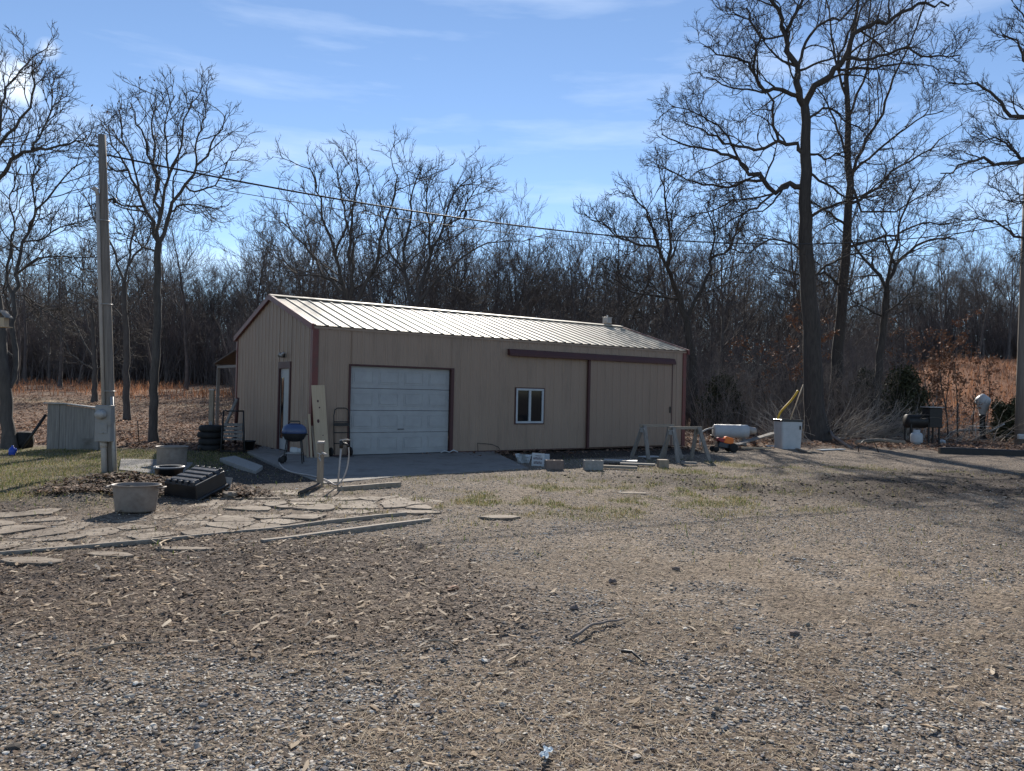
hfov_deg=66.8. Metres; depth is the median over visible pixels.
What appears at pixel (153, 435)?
oak tree
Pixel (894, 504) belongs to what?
soil clods
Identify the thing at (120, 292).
bare tree
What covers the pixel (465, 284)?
bare tree
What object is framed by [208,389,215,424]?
braced post
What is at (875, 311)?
bare tree
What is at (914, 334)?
leafy sapling
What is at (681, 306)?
leaning tree
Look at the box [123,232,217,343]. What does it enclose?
bare tree
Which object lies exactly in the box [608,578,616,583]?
rock
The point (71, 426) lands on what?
shed
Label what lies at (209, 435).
tyre
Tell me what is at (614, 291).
bare tree
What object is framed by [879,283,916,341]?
bare tree
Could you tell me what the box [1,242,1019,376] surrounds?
distant wood
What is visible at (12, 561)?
stepping stone
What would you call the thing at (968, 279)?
bare tree
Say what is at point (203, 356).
trees
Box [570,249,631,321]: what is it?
bare tree
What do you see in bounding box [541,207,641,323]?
bare tree
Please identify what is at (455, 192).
spreading tree
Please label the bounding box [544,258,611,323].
bare tree
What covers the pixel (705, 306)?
bare tree
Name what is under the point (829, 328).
bare tree
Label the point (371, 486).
landscape timber
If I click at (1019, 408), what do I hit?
utility pole
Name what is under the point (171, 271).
bare tree
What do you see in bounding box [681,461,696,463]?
plank
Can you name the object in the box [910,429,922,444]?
gas bottle
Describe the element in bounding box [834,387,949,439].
brush pile
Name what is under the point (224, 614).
stick
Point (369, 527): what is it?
landscape timber
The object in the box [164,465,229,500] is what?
storage tote
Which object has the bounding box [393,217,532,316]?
bare tree
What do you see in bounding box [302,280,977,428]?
undergrowth
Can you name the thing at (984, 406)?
lamp post
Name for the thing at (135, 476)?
leaf heap
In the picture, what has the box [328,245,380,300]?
bare tree
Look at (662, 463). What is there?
timber block
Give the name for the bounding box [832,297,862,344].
bare tree
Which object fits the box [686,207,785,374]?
bare tree
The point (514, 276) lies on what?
bare tree
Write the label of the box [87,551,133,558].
stepping stone
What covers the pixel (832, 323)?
bare tree
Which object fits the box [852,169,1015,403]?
guy wire
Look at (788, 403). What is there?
yellow hose
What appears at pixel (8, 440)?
leaning tree
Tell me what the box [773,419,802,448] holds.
waste bin
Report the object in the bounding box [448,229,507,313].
bare tree
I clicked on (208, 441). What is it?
tyre
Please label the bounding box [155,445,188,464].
wash tub
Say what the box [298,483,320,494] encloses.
dark stick
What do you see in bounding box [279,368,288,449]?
side door
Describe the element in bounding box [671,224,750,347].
bare tree
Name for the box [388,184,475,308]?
bare tree
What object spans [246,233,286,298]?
bare tree
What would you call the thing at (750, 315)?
bare tree
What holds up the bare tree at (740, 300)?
on the ground at (926, 487)
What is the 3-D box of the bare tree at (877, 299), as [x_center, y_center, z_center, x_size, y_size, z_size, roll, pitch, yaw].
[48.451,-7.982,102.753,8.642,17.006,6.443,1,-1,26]
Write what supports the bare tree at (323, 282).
on the ground at (926, 487)
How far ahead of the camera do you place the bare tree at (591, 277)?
68.09 m
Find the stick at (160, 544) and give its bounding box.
[158,538,171,548]
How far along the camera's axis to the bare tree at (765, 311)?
73.63 m
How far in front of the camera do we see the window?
21.30 m
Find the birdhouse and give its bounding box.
[0,310,12,327]
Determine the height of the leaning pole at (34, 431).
0.850 m
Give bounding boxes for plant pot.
[243,440,255,449]
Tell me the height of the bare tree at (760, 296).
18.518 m
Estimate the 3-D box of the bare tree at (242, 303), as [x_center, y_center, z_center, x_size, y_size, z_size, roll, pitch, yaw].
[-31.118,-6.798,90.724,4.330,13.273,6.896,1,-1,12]
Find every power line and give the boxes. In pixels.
[106,168,1018,254]
[107,154,1022,244]
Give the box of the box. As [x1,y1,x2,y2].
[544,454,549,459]
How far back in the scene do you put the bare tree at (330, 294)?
70.73 m
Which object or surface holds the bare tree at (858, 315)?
on the ground at (926, 487)
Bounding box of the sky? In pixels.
[0,0,1023,368]
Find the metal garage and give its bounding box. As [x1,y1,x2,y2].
[214,294,689,456]
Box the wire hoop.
[858,440,878,451]
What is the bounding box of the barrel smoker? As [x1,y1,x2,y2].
[902,406,943,444]
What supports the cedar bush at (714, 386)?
on the ground at (926, 487)
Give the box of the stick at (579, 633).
[571,618,624,638]
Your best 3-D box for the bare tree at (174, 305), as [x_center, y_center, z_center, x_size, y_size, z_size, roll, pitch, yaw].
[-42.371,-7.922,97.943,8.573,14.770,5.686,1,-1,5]
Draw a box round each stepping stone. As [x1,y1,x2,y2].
[0,557,64,565]
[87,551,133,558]
[155,546,213,551]
[396,510,441,514]
[479,515,519,520]
[617,492,646,494]
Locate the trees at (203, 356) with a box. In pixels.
[5,286,255,384]
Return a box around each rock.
[223,491,236,497]
[448,585,458,590]
[569,604,578,609]
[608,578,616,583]
[789,630,799,635]
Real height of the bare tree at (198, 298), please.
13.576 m
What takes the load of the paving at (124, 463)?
on the ground at (926, 487)
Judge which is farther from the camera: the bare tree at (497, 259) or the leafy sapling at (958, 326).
the bare tree at (497, 259)
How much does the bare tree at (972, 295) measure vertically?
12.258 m
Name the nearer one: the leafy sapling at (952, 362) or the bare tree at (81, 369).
the leafy sapling at (952, 362)
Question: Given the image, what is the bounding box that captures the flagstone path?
[0,489,443,550]
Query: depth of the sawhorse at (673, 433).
19.09 m
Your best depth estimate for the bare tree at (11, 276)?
84.74 m
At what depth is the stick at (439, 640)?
4.81 m
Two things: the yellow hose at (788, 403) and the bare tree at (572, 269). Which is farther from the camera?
the bare tree at (572, 269)
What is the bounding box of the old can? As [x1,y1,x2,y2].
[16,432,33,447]
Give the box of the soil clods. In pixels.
[155,448,1023,519]
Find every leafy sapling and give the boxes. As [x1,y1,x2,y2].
[769,297,839,416]
[876,316,922,396]
[903,327,946,402]
[918,338,969,439]
[921,357,954,406]
[927,308,981,403]
[933,328,986,437]
[952,357,995,435]
[983,353,1006,427]
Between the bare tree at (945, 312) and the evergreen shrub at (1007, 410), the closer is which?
the evergreen shrub at (1007, 410)
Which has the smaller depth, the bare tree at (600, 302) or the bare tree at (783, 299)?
the bare tree at (600, 302)
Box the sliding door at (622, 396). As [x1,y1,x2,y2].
[586,360,672,447]
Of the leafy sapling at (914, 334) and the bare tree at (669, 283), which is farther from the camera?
the bare tree at (669, 283)
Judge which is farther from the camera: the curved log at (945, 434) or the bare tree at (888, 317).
the bare tree at (888, 317)
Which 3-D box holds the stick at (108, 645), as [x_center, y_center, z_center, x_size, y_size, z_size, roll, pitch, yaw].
[-2.296,1.542,4.626,0.402,0.041,0.074,2,-1,-37]
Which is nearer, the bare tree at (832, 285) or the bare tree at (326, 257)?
the bare tree at (832, 285)
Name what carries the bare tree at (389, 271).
on the ground at (926, 487)
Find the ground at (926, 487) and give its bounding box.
[0,359,1023,770]
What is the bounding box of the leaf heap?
[22,471,278,497]
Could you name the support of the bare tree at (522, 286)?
on the ground at (926, 487)
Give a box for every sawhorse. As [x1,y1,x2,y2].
[630,424,682,459]
[658,426,710,462]
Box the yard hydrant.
[337,439,349,485]
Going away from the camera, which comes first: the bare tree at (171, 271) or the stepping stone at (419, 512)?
the stepping stone at (419, 512)
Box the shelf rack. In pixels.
[220,410,244,452]
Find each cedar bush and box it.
[692,371,748,425]
[843,367,884,428]
[865,364,939,435]
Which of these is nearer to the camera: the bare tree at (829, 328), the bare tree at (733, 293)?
the bare tree at (829, 328)
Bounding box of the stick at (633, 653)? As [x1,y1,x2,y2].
[621,649,644,662]
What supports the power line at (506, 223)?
attached to the utility pole at (105, 426)
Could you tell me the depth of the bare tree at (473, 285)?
65.83 m
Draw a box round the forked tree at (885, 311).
[816,147,991,432]
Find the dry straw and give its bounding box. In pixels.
[0,455,1023,770]
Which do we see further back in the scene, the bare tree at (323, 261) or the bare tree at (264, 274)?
the bare tree at (264, 274)
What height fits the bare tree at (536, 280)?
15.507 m
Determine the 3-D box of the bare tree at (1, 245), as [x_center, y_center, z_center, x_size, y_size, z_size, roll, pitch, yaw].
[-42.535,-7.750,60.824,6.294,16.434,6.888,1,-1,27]
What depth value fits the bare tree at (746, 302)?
87.68 m
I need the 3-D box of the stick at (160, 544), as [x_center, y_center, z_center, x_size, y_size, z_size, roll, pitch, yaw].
[-3.462,1.541,7.698,0.142,0.034,0.649,1,-1,-9]
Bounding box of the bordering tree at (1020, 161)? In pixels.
[910,0,1023,274]
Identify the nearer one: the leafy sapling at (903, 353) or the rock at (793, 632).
the rock at (793, 632)
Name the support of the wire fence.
on the ground at (926, 487)
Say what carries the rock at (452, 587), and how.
on the ground at (926, 487)
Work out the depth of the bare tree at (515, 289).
52.98 m
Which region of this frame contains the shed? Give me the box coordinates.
[43,402,100,449]
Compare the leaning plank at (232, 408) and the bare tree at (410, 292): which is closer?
the leaning plank at (232, 408)
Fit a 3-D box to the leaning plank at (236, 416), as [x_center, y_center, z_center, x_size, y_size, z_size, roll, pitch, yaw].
[-7.489,0.974,21.085,0.087,1.322,1.122,1,-1,-21]
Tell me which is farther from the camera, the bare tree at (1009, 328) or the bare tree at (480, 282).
the bare tree at (1009, 328)
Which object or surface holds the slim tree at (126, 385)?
on the ground at (926, 487)
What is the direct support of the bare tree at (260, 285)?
on the ground at (926, 487)
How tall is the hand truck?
1.133 m
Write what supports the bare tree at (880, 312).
on the ground at (926, 487)
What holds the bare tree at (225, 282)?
on the ground at (926, 487)
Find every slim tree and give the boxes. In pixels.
[20,231,168,401]
[36,140,185,420]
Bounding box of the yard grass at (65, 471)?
[0,448,1023,594]
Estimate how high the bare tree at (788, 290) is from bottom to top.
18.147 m
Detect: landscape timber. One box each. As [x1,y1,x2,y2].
[0,538,160,554]
[161,512,406,541]
[260,518,430,542]
[337,482,400,490]
[938,447,1023,456]
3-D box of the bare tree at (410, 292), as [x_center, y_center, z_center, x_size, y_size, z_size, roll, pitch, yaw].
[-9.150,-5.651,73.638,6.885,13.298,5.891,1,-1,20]
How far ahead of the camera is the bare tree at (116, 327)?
78.17 m
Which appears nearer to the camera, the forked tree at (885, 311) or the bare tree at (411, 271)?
the forked tree at (885, 311)
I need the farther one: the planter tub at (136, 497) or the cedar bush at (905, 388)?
the cedar bush at (905, 388)
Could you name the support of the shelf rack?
on the ground at (926, 487)
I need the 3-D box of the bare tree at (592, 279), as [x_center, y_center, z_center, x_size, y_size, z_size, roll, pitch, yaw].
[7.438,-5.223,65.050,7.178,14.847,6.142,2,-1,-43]
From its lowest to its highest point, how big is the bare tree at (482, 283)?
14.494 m
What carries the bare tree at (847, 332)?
on the ground at (926, 487)
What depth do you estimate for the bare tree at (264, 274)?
99.15 m
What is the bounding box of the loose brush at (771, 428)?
[725,394,814,443]
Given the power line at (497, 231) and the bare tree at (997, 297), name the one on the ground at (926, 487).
the bare tree at (997, 297)
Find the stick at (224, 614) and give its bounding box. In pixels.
[221,609,242,617]
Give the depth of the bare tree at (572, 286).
44.93 m
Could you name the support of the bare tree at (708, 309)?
on the ground at (926, 487)
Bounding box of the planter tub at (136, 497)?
[105,482,166,512]
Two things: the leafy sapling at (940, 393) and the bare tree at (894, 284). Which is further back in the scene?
the bare tree at (894, 284)
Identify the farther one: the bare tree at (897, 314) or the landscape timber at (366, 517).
the bare tree at (897, 314)
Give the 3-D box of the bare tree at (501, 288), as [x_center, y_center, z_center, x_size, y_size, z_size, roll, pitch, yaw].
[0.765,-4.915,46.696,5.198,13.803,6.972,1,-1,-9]
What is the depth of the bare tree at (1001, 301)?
110.91 m
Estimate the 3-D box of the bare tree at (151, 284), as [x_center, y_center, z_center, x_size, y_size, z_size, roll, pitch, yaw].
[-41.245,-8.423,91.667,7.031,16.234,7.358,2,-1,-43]
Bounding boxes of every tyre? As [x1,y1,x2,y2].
[197,431,220,438]
[197,444,223,451]
[198,425,224,431]
[198,438,224,444]
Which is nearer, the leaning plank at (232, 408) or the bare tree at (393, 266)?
the leaning plank at (232, 408)
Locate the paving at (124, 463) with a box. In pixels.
[119,459,192,474]
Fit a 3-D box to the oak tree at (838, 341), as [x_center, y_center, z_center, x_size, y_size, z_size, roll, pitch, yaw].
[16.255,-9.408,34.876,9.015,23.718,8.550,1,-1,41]
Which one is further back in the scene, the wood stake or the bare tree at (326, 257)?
the bare tree at (326, 257)
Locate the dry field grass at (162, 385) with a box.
[12,354,1016,430]
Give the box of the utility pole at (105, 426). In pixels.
[91,134,116,472]
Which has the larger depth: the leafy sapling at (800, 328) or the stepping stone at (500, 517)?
the leafy sapling at (800, 328)
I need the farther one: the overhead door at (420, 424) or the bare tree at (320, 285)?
the bare tree at (320, 285)
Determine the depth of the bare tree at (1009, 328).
87.41 m
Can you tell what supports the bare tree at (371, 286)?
on the ground at (926, 487)
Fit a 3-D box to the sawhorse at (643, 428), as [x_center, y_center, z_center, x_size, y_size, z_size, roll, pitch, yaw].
[3.680,1.421,19.709,1.160,0.872,0.720,2,-1,-29]
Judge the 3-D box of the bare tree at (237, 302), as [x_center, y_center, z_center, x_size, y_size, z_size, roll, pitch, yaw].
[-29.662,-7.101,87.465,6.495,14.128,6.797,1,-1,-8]
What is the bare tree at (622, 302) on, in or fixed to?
on the ground at (926, 487)
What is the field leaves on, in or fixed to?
on the ground at (926, 487)
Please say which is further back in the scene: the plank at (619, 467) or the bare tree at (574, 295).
the bare tree at (574, 295)
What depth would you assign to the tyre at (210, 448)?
19.23 m
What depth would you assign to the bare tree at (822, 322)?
72.16 m
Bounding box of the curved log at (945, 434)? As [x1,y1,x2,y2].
[940,429,994,436]
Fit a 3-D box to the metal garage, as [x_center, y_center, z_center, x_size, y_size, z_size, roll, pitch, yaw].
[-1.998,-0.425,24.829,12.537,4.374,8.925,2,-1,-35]
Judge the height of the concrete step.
0.145 m
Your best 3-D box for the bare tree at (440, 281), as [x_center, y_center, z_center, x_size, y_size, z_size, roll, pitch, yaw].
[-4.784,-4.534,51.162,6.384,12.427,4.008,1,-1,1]
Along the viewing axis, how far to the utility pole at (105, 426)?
13.86 m
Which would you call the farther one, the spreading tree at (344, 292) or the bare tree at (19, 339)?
the bare tree at (19, 339)
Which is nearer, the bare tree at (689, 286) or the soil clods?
the soil clods
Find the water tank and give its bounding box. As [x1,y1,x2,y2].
[699,424,756,446]
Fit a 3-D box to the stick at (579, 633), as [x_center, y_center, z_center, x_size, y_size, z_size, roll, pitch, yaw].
[0.554,1.617,5.250,0.106,0.042,0.622,1,-1,40]
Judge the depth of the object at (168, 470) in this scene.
12.10 m
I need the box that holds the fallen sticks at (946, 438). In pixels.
[756,390,1023,444]
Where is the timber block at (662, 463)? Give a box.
[657,459,668,467]
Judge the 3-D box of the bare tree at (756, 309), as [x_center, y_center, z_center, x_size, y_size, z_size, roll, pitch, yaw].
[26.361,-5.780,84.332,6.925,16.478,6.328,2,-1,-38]
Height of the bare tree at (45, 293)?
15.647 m
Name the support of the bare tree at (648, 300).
on the ground at (926, 487)
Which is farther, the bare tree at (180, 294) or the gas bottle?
the bare tree at (180, 294)
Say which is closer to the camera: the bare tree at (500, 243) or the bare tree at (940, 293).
the bare tree at (500, 243)
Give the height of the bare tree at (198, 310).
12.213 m
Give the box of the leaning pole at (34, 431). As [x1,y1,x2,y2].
[21,414,46,448]
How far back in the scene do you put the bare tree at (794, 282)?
45.05 m
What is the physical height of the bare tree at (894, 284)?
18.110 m
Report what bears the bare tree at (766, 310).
on the ground at (926, 487)
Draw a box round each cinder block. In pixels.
[545,460,563,469]
[583,460,603,469]
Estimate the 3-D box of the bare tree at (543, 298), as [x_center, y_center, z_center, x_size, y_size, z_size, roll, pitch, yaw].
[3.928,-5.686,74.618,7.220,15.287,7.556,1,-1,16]
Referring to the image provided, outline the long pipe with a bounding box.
[973,423,1004,440]
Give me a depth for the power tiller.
22.98 m
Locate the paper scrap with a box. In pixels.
[539,745,552,757]
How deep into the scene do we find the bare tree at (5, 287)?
67.30 m
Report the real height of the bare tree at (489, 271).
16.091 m
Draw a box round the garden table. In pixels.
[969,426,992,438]
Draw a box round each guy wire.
[0,151,97,296]
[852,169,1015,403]
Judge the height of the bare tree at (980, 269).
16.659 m
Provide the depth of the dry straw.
4.27 m
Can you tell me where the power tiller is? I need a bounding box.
[709,435,737,452]
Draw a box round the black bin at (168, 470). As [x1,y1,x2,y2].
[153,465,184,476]
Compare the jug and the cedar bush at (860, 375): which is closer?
the jug
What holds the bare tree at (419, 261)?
on the ground at (926, 487)
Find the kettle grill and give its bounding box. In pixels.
[278,420,308,463]
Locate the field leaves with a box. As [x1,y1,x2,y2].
[0,394,1023,458]
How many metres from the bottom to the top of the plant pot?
0.230 m
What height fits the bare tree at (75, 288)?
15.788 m
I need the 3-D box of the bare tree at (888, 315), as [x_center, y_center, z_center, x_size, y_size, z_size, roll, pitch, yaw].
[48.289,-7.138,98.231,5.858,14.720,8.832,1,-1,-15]
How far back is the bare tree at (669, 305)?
47.49 m
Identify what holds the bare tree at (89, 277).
on the ground at (926, 487)
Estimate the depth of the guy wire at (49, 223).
14.00 m
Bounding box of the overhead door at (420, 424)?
[350,366,448,454]
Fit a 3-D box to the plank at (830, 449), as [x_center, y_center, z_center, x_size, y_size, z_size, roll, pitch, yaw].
[9.886,1.984,24.040,1.108,0.030,0.200,2,-1,-30]
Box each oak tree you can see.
[50,64,266,442]
[636,0,983,441]
[750,0,1000,432]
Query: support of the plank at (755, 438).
on the ground at (926, 487)
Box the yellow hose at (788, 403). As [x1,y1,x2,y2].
[777,390,798,418]
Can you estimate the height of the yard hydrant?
0.872 m
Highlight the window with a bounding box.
[514,387,544,423]
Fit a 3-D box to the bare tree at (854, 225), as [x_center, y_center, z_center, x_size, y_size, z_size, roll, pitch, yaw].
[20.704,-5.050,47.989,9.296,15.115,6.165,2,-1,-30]
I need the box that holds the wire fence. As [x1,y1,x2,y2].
[933,403,978,425]
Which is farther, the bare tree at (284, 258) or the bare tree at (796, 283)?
the bare tree at (284, 258)
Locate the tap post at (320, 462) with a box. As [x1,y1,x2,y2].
[317,441,327,487]
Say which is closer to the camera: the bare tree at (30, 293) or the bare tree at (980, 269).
the bare tree at (30, 293)
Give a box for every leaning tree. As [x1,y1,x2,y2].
[0,20,126,448]
[572,146,764,425]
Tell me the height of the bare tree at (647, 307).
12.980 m
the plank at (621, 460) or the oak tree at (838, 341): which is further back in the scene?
the oak tree at (838, 341)
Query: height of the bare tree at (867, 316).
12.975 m
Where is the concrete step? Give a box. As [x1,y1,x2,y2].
[220,456,262,473]
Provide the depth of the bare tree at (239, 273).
104.58 m
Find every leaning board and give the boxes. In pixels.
[305,419,308,457]
[308,414,312,457]
[311,385,328,456]
[311,426,316,457]
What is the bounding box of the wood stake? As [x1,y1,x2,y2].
[790,385,802,419]
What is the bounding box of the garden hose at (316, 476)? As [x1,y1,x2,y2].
[279,447,349,485]
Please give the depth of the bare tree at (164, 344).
75.59 m
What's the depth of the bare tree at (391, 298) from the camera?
69.81 m
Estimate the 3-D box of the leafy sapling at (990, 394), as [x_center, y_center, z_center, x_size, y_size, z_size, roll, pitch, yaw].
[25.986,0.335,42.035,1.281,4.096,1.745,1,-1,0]
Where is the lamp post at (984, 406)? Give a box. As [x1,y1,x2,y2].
[975,394,990,438]
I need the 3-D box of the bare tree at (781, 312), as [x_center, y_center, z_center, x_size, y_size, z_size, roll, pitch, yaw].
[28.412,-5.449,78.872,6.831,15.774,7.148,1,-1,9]
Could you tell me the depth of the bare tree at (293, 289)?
55.72 m
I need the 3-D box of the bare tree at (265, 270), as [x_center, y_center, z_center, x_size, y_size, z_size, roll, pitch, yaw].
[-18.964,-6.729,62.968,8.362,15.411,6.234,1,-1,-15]
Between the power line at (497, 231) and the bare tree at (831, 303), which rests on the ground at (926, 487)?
the bare tree at (831, 303)
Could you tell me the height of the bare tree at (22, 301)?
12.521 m
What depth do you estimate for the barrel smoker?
28.36 m
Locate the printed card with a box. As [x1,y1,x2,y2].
[531,453,544,466]
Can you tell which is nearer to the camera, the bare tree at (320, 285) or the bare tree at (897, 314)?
the bare tree at (320, 285)
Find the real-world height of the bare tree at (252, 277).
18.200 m
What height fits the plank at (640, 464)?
0.040 m
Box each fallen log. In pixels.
[829,429,852,448]
[854,438,905,443]
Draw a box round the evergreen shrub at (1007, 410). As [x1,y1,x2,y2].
[986,395,1015,441]
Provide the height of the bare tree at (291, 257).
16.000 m
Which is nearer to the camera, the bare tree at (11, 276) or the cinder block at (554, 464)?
the cinder block at (554, 464)
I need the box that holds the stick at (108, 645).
[90,639,163,651]
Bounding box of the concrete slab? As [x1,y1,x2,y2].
[247,446,526,483]
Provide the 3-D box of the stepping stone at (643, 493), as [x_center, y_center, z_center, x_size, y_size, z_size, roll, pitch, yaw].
[1.936,1.748,12.534,0.478,0.042,0.241,1,-1,1]
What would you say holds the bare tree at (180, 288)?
on the ground at (926, 487)
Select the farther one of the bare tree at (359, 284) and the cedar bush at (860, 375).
the bare tree at (359, 284)
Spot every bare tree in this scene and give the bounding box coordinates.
[0,173,44,308]
[0,199,20,293]
[0,203,78,383]
[0,215,51,387]
[0,234,43,323]
[0,250,62,375]
[0,257,26,325]
[0,259,78,341]
[0,266,52,358]
[1,251,37,305]
[12,217,64,382]
[26,276,92,325]
[32,230,97,387]
[43,237,150,317]
[43,250,116,348]
[72,253,135,384]
[77,229,129,314]
[82,256,152,380]
[94,220,163,344]
[111,255,175,366]
[112,216,193,382]
[112,228,182,358]
[113,238,172,379]
[121,254,167,382]
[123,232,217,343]
[125,176,229,389]
[136,259,201,339]
[137,246,190,316]
[140,248,194,316]
[140,250,214,383]
[161,269,187,338]
[162,276,218,330]
[177,279,229,342]
[193,258,256,379]
[202,259,249,329]
[203,206,292,311]
[219,205,285,320]
[219,265,260,329]
[220,248,258,329]
[221,279,258,321]
[222,236,280,306]
[227,209,293,322]
[231,210,327,296]
[243,246,312,290]
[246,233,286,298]
[253,211,337,298]
[256,190,347,298]
[261,222,341,299]
[265,230,330,296]
[268,227,338,295]
[270,203,357,298]
[285,228,347,297]
[292,225,356,297]
[293,216,360,298]
[300,237,348,299]
[301,199,394,303]
[301,238,355,298]
[308,256,367,301]
[310,235,370,301]
[317,199,379,301]
[327,259,371,300]
[328,227,395,301]
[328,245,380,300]
[332,208,413,304]
[343,238,394,303]
[345,215,413,304]
[354,213,420,305]
[354,214,428,304]
[370,232,439,305]
[375,203,452,305]
[381,225,460,305]
[382,200,462,309]
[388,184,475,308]
[389,240,482,309]
[391,243,447,305]
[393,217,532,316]
[393,267,443,307]
[399,234,449,307]
[408,242,486,308]
[418,202,499,310]
[427,220,495,312]
[428,249,496,313]
[431,223,513,312]
[432,211,485,312]
[437,230,494,312]
[441,249,499,312]
[447,203,540,312]
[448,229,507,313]
[449,249,501,311]
[452,231,522,315]
[459,251,483,309]
[464,166,547,314]
[468,238,563,317]
[473,218,535,307]
[478,227,547,315]
[481,178,569,316]
[486,223,574,318]
[486,246,541,316]
[486,252,569,317]
[494,210,578,318]
[500,242,605,319]
[505,234,566,317]
[507,201,627,321]
[509,241,560,317]
[518,234,635,321]
[520,250,581,316]
[539,224,621,324]
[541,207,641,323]
[542,268,595,318]
[542,270,583,318]
[543,226,615,321]
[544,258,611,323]
[548,236,643,322]
[551,211,633,322]
[554,232,662,324]
[554,235,634,327]
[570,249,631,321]
[572,241,647,322]
[581,173,688,324]
[592,203,695,328]
[593,229,668,335]
[596,241,687,336]
[601,258,670,330]
[605,251,658,325]
[606,194,707,417]
[621,209,715,343]
[627,240,676,336]
[628,256,691,338]
[645,267,709,356]
[646,234,716,345]
[647,217,724,339]
[654,254,751,352]
[670,239,762,360]
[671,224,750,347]
[675,223,766,378]
[675,240,748,352]
[682,203,777,372]
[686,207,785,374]
[689,239,785,371]
[693,221,780,367]
[702,286,764,356]
[704,234,764,354]
[706,251,771,366]
[715,255,766,341]
[724,247,789,353]
[730,267,781,351]
[731,272,774,357]
[732,269,781,351]
[734,180,854,328]
[740,232,835,391]
[740,259,791,359]
[743,262,782,366]
[749,254,792,351]
[753,213,830,357]
[758,229,836,416]
[758,252,827,358]
[760,194,917,387]
[763,234,834,342]
[764,260,816,347]
[766,245,825,354]
[769,222,866,344]
[776,257,860,347]
[776,279,857,351]
[782,267,878,368]
[787,185,891,415]
[789,198,851,355]
[813,238,879,343]
[818,234,892,351]
[825,289,877,345]
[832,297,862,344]
[845,277,906,349]
[855,283,899,348]
[857,242,907,341]
[857,273,902,370]
[859,277,911,335]
[865,276,920,359]
[871,264,924,329]
[872,245,929,367]
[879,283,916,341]
[889,279,935,329]
[897,224,979,357]
[908,264,963,327]
[911,232,993,337]
[912,229,993,329]
[914,256,952,326]
[923,253,970,322]
[932,250,1002,358]
[932,266,959,330]
[937,231,1006,358]
[938,229,1017,351]
[946,261,996,321]
[949,236,1020,358]
[949,245,998,331]
[949,263,991,358]
[966,260,1019,357]
[975,273,1014,333]
[981,270,1016,320]
[983,217,1020,358]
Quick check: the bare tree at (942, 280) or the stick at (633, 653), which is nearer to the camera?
the stick at (633, 653)
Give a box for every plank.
[225,398,237,426]
[234,397,238,443]
[603,459,637,461]
[603,465,636,468]
[620,462,654,465]
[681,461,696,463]
[735,432,773,444]
[741,447,770,448]
[816,449,845,450]
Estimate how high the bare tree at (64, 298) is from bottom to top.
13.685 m
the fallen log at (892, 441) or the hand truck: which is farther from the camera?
the fallen log at (892, 441)
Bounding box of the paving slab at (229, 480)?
[225,477,232,490]
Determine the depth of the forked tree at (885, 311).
32.95 m
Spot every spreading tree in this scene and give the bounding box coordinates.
[241,122,439,301]
[337,131,558,306]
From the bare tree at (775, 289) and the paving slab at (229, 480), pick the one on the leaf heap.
the paving slab at (229, 480)
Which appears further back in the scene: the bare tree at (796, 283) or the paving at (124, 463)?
the bare tree at (796, 283)
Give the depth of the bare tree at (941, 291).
103.68 m
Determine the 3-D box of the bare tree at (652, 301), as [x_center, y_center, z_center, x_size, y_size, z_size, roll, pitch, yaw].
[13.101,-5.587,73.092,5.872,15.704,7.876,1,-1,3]
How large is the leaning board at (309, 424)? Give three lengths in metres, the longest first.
1.000 x 0.045 x 0.031 m
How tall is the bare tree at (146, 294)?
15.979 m
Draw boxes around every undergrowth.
[208,306,250,413]
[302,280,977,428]
[795,291,1018,377]
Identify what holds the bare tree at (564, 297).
on the ground at (926, 487)
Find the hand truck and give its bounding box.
[329,408,352,457]
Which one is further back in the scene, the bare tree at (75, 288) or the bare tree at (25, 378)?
the bare tree at (75, 288)
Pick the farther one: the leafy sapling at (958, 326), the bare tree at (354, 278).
the bare tree at (354, 278)
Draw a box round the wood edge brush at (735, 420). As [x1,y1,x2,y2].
[685,348,956,437]
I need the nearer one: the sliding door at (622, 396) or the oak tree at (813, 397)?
the sliding door at (622, 396)
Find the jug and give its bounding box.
[8,445,16,455]
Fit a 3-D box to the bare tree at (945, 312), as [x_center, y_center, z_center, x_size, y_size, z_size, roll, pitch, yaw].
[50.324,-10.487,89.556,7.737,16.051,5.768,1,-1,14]
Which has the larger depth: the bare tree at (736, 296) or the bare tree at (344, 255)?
the bare tree at (736, 296)
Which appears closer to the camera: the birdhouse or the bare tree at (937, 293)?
the birdhouse
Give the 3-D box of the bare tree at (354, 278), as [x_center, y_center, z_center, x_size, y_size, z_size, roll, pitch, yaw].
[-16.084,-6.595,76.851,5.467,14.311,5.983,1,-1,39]
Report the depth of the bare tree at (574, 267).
73.08 m
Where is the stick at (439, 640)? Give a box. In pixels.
[429,639,457,647]
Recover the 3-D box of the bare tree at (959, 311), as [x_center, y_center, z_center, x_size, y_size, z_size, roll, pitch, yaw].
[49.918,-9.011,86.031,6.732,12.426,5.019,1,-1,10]

